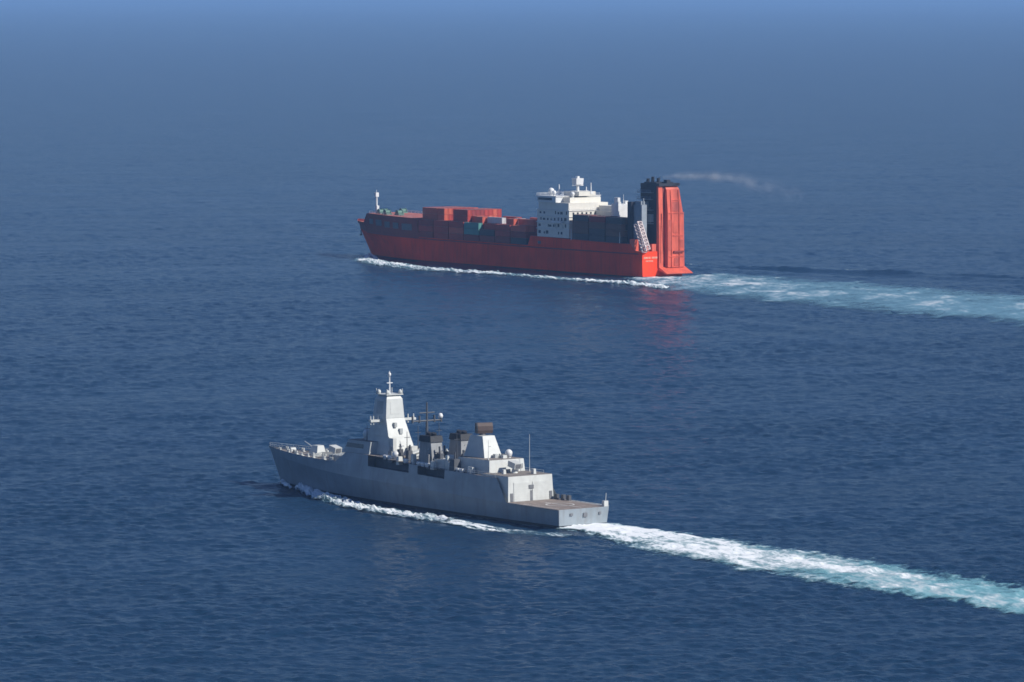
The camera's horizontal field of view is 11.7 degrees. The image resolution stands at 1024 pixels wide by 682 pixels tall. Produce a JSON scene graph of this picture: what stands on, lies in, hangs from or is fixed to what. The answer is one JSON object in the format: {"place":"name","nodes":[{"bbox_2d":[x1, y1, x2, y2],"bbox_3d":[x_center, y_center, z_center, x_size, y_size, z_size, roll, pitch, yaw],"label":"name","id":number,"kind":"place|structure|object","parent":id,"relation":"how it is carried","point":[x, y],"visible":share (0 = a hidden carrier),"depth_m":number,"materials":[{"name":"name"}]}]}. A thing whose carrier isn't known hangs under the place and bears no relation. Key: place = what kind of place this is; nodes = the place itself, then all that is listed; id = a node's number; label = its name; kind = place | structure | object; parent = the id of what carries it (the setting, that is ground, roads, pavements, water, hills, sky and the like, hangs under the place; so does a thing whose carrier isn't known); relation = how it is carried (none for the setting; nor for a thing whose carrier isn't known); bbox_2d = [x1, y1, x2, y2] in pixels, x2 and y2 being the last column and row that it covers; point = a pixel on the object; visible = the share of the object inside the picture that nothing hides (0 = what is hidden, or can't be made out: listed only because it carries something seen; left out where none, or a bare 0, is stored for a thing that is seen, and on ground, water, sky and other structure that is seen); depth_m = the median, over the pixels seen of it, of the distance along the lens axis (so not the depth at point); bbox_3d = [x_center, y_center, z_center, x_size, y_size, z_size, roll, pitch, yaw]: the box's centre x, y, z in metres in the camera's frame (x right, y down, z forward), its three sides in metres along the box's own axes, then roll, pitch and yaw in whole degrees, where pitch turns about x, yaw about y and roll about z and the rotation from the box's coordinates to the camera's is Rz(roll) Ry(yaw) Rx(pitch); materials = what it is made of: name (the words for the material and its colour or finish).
{"place":"outdoors","nodes":[
{"label":"outdoors","id":0,"kind":"place"},
{"bbox_2d":[0,0,1023,681],"bbox_3d":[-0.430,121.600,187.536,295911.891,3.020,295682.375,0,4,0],"label":"sea","id":1,"kind":"structure","parent":0,"point":[200,306],"depth_m":1922.97,"materials":[{"name":"liquid"}]},
{"bbox_2d":[280,479,293,488],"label":"bow foam","id":2,"kind":"object","parent":1,"relation":"on","point":[283,482],"visible":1,"depth_m":1358.79,"materials":[{"name":"liquid"}]},
{"bbox_2d":[295,482,453,521],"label":"bow foam","id":3,"kind":"object","parent":1,"relation":"on","point":[318,493],"visible":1,"depth_m":1302.18,"materials":[{"name":"liquid"}]},
{"bbox_2d":[269,371,608,528],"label":"frigate","id":4,"kind":"object","parent":1,"relation":"on","point":[478,474],"visible":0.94,"depth_m":1298.38,"materials":[{"name":"grey metal"}]},
{"bbox_2d":[437,519,573,535],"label":"wash foam","id":5,"kind":"object","parent":1,"relation":"on","point":[465,523],"visible":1,"depth_m":1256.61,"materials":[{"name":"liquid"}]},
{"bbox_2d":[356,252,669,287],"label":"bow foam","id":6,"kind":"object","parent":1,"relation":"on","point":[374,259],"visible":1,"depth_m":2366.33,"materials":[{"name":"white liquid"}]},
{"bbox_2d":[358,176,692,276],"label":"cargo ship","id":7,"kind":"object","parent":1,"relation":"on","point":[653,246],"visible":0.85,"depth_m":2388.18,"materials":[{"name":"red paint"}]},
{"bbox_2d":[419,231,433,237],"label":"shipping container","id":8,"kind":"object","parent":7,"relation":"on","point":[425,234],"visible":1,"depth_m":2477.68,"materials":[{"name":"red metal"}]},
{"bbox_2d":[419,225,433,231],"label":"shipping container","id":9,"kind":"object","parent":8,"relation":"on","point":[426,228],"visible":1,"depth_m":2477.47,"materials":[{"name":"metal"}]},
{"bbox_2d":[419,219,433,225],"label":"shipping container","id":10,"kind":"object","parent":9,"relation":"on","point":[427,222],"visible":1,"depth_m":2477.29,"materials":[{"name":"brown metal"}]},
{"bbox_2d":[434,232,448,238],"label":"shipping container","id":11,"kind":"object","parent":7,"relation":"on","point":[439,235],"visible":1,"depth_m":2467.38,"materials":[{"name":"red metal"}]},
{"bbox_2d":[434,226,448,232],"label":"shipping container","id":12,"kind":"object","parent":11,"relation":"on","point":[440,229],"visible":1,"depth_m":2467.17,"materials":[{"name":"metal"}]},
{"bbox_2d":[434,220,448,226],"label":"shipping container","id":13,"kind":"object","parent":12,"relation":"on","point":[442,223],"visible":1,"depth_m":2467.00,"materials":[{"name":"metal"}]},
{"bbox_2d":[449,233,463,239],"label":"shipping container","id":14,"kind":"object","parent":7,"relation":"on","point":[454,236],"visible":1,"depth_m":2457.14,"materials":[{"name":"red metal"}]},
{"bbox_2d":[449,227,463,233],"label":"shipping container","id":15,"kind":"object","parent":14,"relation":"on","point":[455,230],"visible":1,"depth_m":2456.94,"materials":[{"name":"red metal"}]},
{"bbox_2d":[449,221,463,227],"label":"shipping container","id":16,"kind":"object","parent":15,"relation":"on","point":[458,224],"visible":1,"depth_m":2456.75,"materials":[{"name":"brown metal"}]},
{"bbox_2d":[464,234,478,240],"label":"shipping container","id":17,"kind":"object","parent":7,"relation":"on","point":[468,237],"visible":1,"depth_m":2447.05,"materials":[{"name":"metal"}]},
{"bbox_2d":[464,228,478,234],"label":"shipping container","id":18,"kind":"object","parent":17,"relation":"on","point":[470,231],"visible":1,"depth_m":2446.84,"materials":[{"name":"teal metal"}]},
{"bbox_2d":[464,222,482,228],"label":"shipping container","id":19,"kind":"object","parent":18,"relation":"on","point":[473,225],"visible":1,"depth_m":2445.31,"materials":[{"name":"teal metal"}]},
{"bbox_2d":[479,235,494,241],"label":"shipping container","id":20,"kind":"object","parent":7,"relation":"on","point":[483,238],"visible":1,"depth_m":2436.86,"materials":[{"name":"metal"}]},
{"bbox_2d":[479,229,494,235],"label":"shipping container","id":21,"kind":"object","parent":20,"relation":"on","point":[486,232],"visible":1,"depth_m":2436.69,"materials":[{"name":"blue metal"}]},
{"bbox_2d":[484,223,495,229],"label":"shipping container","id":22,"kind":"object","parent":21,"relation":"on","point":[491,226],"visible":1,"depth_m":2438.99,"materials":[{"name":"red metal"}]},
{"bbox_2d":[495,236,510,242],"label":"shipping container","id":23,"kind":"object","parent":7,"relation":"on","point":[498,239],"visible":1,"depth_m":2426.31,"materials":[{"name":"metal"}]},
{"bbox_2d":[495,230,510,236],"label":"shipping container","id":24,"kind":"object","parent":23,"relation":"on","point":[500,233],"visible":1,"depth_m":2426.09,"materials":[{"name":"metal"}]},
{"bbox_2d":[495,224,510,230],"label":"shipping container","id":25,"kind":"object","parent":24,"relation":"on","point":[504,227],"visible":1,"depth_m":2425.93,"materials":[{"name":"red metal"}]},
{"bbox_2d":[511,237,529,243],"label":"shipping container","id":26,"kind":"object","parent":7,"relation":"on","point":[514,240],"visible":1,"depth_m":2415.05,"materials":[{"name":"metal"}]},
{"bbox_2d":[511,231,529,237],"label":"shipping container","id":27,"kind":"object","parent":26,"relation":"on","point":[515,234],"visible":1,"depth_m":2414.34,"materials":[{"name":"red metal"}]},
{"bbox_2d":[511,225,529,231],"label":"shipping container","id":28,"kind":"object","parent":27,"relation":"on","point":[519,228],"visible":1,"depth_m":2414.38,"materials":[{"name":"metal"}]},
{"bbox_2d":[572,233,588,239],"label":"shipping container","id":29,"kind":"object","parent":7,"relation":"on","point":[577,236],"visible":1,"depth_m":2375.07,"materials":[{"name":"metal"}]},
{"bbox_2d":[573,227,588,233],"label":"shipping container","id":30,"kind":"object","parent":29,"relation":"on","point":[582,230],"visible":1,"depth_m":2374.83,"materials":[{"name":"blue metal"}]},
{"bbox_2d":[573,221,588,227],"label":"shipping container","id":31,"kind":"object","parent":30,"relation":"on","point":[585,224],"visible":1,"depth_m":2373.99,"materials":[{"name":"metal"}]},
{"bbox_2d":[573,214,591,220],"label":"shipping container","id":32,"kind":"object","parent":31,"relation":"on","point":[578,217],"visible":1,"depth_m":2374.42,"materials":[{"name":"blue metal"}]},
{"bbox_2d":[589,235,605,241],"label":"shipping container","id":33,"kind":"object","parent":7,"relation":"on","point":[601,238],"visible":1,"depth_m":2363.98,"materials":[{"name":"blue metal"}]},
{"bbox_2d":[589,228,605,234],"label":"shipping container","id":34,"kind":"object","parent":33,"relation":"on","point":[592,231],"visible":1,"depth_m":2364.17,"materials":[{"name":"blue metal"}]},
{"bbox_2d":[589,222,605,228],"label":"shipping container","id":35,"kind":"object","parent":34,"relation":"on","point":[596,225],"visible":1,"depth_m":2364.19,"materials":[{"name":"metal"}]},
{"bbox_2d":[589,216,606,222],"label":"shipping container","id":36,"kind":"object","parent":35,"relation":"on","point":[601,219],"visible":1,"depth_m":2363.17,"materials":[{"name":"metal"}]},
{"bbox_2d":[606,230,624,236],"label":"shipping container","id":37,"kind":"object","parent":7,"relation":"on","point":[616,233],"visible":1,"depth_m":2352.90,"materials":[{"name":"blue metal"}]},
{"bbox_2d":[606,223,624,230],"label":"shipping container","id":38,"kind":"object","parent":37,"relation":"on","point":[620,227],"visible":1,"depth_m":2352.65,"materials":[{"name":"blue metal"}]},
{"bbox_2d":[606,217,624,223],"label":"shipping container","id":39,"kind":"object","parent":38,"relation":"on","point":[613,220],"visible":1,"depth_m":2353.06,"materials":[{"name":"blue metal"}]},
{"bbox_2d":[606,236,624,242],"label":"shipping container","id":40,"kind":"object","parent":7,"relation":"on","point":[611,239],"visible":1,"depth_m":2353.74,"materials":[{"name":"blue metal"}]},
{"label":"shipping container","id":41,"kind":"object","parent":7,"relation":"on","visible":0},
{"bbox_2d":[437,214,447,219],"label":"shipping container","id":42,"kind":"object","parent":41,"relation":"on","point":[442,216],"visible":1,"depth_m":2471.05,"materials":[{"name":"red metal"}]},
{"bbox_2d":[437,208,447,213],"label":"shipping container","id":43,"kind":"object","parent":42,"relation":"on","point":[442,210],"visible":1,"depth_m":2470.56,"materials":[{"name":"red metal"}]},
{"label":"shipping container","id":44,"kind":"object","parent":7,"relation":"on","visible":0},
{"bbox_2d":[448,214,452,219],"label":"shipping container","id":45,"kind":"object","parent":44,"relation":"on","point":[450,216],"visible":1,"depth_m":2471.38,"materials":[{"name":"metal"}]},
{"bbox_2d":[448,208,452,213],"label":"shipping container","id":46,"kind":"object","parent":45,"relation":"on","point":[450,210],"visible":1,"depth_m":2471.17,"materials":[{"name":"metal"}]},
{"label":"shipping container","id":47,"kind":"object","parent":7,"relation":"on","visible":0},
{"bbox_2d":[475,216,486,222],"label":"shipping container","id":48,"kind":"object","parent":47,"relation":"on","point":[479,219],"visible":1,"depth_m":2444.79,"materials":[{"name":"red metal"}]},
{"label":"shipping container","id":49,"kind":"object","parent":7,"relation":"on","visible":0},
{"bbox_2d":[487,217,505,223],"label":"shipping container","id":50,"kind":"object","parent":49,"relation":"on","point":[500,220],"visible":1,"depth_m":2438.48,"materials":[{"name":"white metal"}]},
{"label":"shipping container","id":51,"kind":"object","parent":7,"relation":"on","visible":0},
{"bbox_2d":[506,218,517,224],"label":"shipping container","id":52,"kind":"object","parent":51,"relation":"on","point":[510,221],"visible":1,"depth_m":2424.17,"materials":[{"name":"red metal"}]},
{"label":"shipping container","id":53,"kind":"object","parent":7,"relation":"on","visible":0},
{"bbox_2d":[503,216,521,218],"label":"shipping container","id":54,"kind":"object","parent":53,"relation":"on","point":[513,217],"visible":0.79,"depth_m":2448.23,"materials":[{"name":"metal"}]},
{"bbox_2d":[557,523,1023,611],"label":"wake foam","id":55,"kind":"object","parent":1,"relation":"on","point":[733,552],"visible":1,"depth_m":1171.83,"materials":[{"name":"liquid"}]},
{"bbox_2d":[627,274,1023,324],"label":"wake foam","id":56,"kind":"object","parent":1,"relation":"on","point":[939,302],"visible":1,"depth_m":2204.71,"materials":[{"name":"liquid"}]},
{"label":"shipping container","id":57,"kind":"object","parent":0,"visible":0},
{"bbox_2d":[475,208,492,214],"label":"shipping container","id":58,"kind":"object","parent":57,"relation":"on","point":[490,211],"visible":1,"depth_m":2461.71,"materials":[{"name":"red metal"}]},
{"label":"shipping container","id":59,"kind":"object","parent":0,"visible":0},
{"bbox_2d":[482,208,496,214],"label":"shipping container","id":60,"kind":"object","parent":59,"relation":"on","point":[494,211],"visible":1,"depth_m":2463.14,"materials":[{"name":"red metal"}]},
{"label":"shipping container","id":61,"kind":"object","parent":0,"visible":0},
{"bbox_2d":[423,213,436,219],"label":"shipping container","id":62,"kind":"object","parent":61,"relation":"on","point":[429,216],"visible":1,"depth_m":2479.08,"materials":[{"name":"red metal"}]},
{"bbox_2d":[423,207,436,213],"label":"shipping container","id":63,"kind":"object","parent":62,"relation":"on","point":[431,210],"visible":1,"depth_m":2479.15,"materials":[{"name":"red metal"}]},
{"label":"shipping container","id":64,"kind":"object","parent":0,"visible":0},
{"bbox_2d":[519,219,536,225],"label":"shipping container","id":65,"kind":"object","parent":64,"relation":"on","point":[532,222],"visible":1,"depth_m":2417.71,"materials":[{"name":"red metal"}]},
{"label":"shipping container","id":66,"kind":"object","parent":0,"visible":0},
{"bbox_2d":[453,215,471,221],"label":"shipping container","id":67,"kind":"object","parent":66,"relation":"on","point":[461,218],"visible":1,"depth_m":2456.88,"materials":[{"name":"red metal"}]},
{"bbox_2d":[453,209,471,215],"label":"shipping container","id":68,"kind":"object","parent":67,"relation":"on","point":[463,212],"visible":1,"depth_m":2456.70,"materials":[{"name":"metal"}]},
{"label":"shipping container","id":69,"kind":"object","parent":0,"visible":0},
{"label":"shipping container","id":70,"kind":"object","parent":69,"relation":"on","visible":0},
{"bbox_2d":[466,209,475,215],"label":"shipping container","id":71,"kind":"object","parent":70,"relation":"on","point":[473,212],"visible":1,"depth_m":2455.60,"materials":[{"name":"red metal"}]},
{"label":"shipping container","id":72,"kind":"object","parent":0,"visible":0},
{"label":"shipping container","id":73,"kind":"object","parent":72,"relation":"on","visible":0},
{"bbox_2d":[479,209,484,214],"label":"shipping container","id":74,"kind":"object","parent":73,"relation":"on","point":[482,211],"visible":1,"depth_m":2458.53,"materials":[{"name":"metal"}]},
{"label":"shipping container","id":75,"kind":"object","parent":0,"visible":0},
{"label":"shipping container","id":76,"kind":"object","parent":75,"relation":"on","visible":0},
{"bbox_2d":[488,208,501,214],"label":"shipping container","id":77,"kind":"object","parent":76,"relation":"on","point":[499,211],"visible":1,"depth_m":2464.82,"materials":[{"name":"metal"}]}
]}

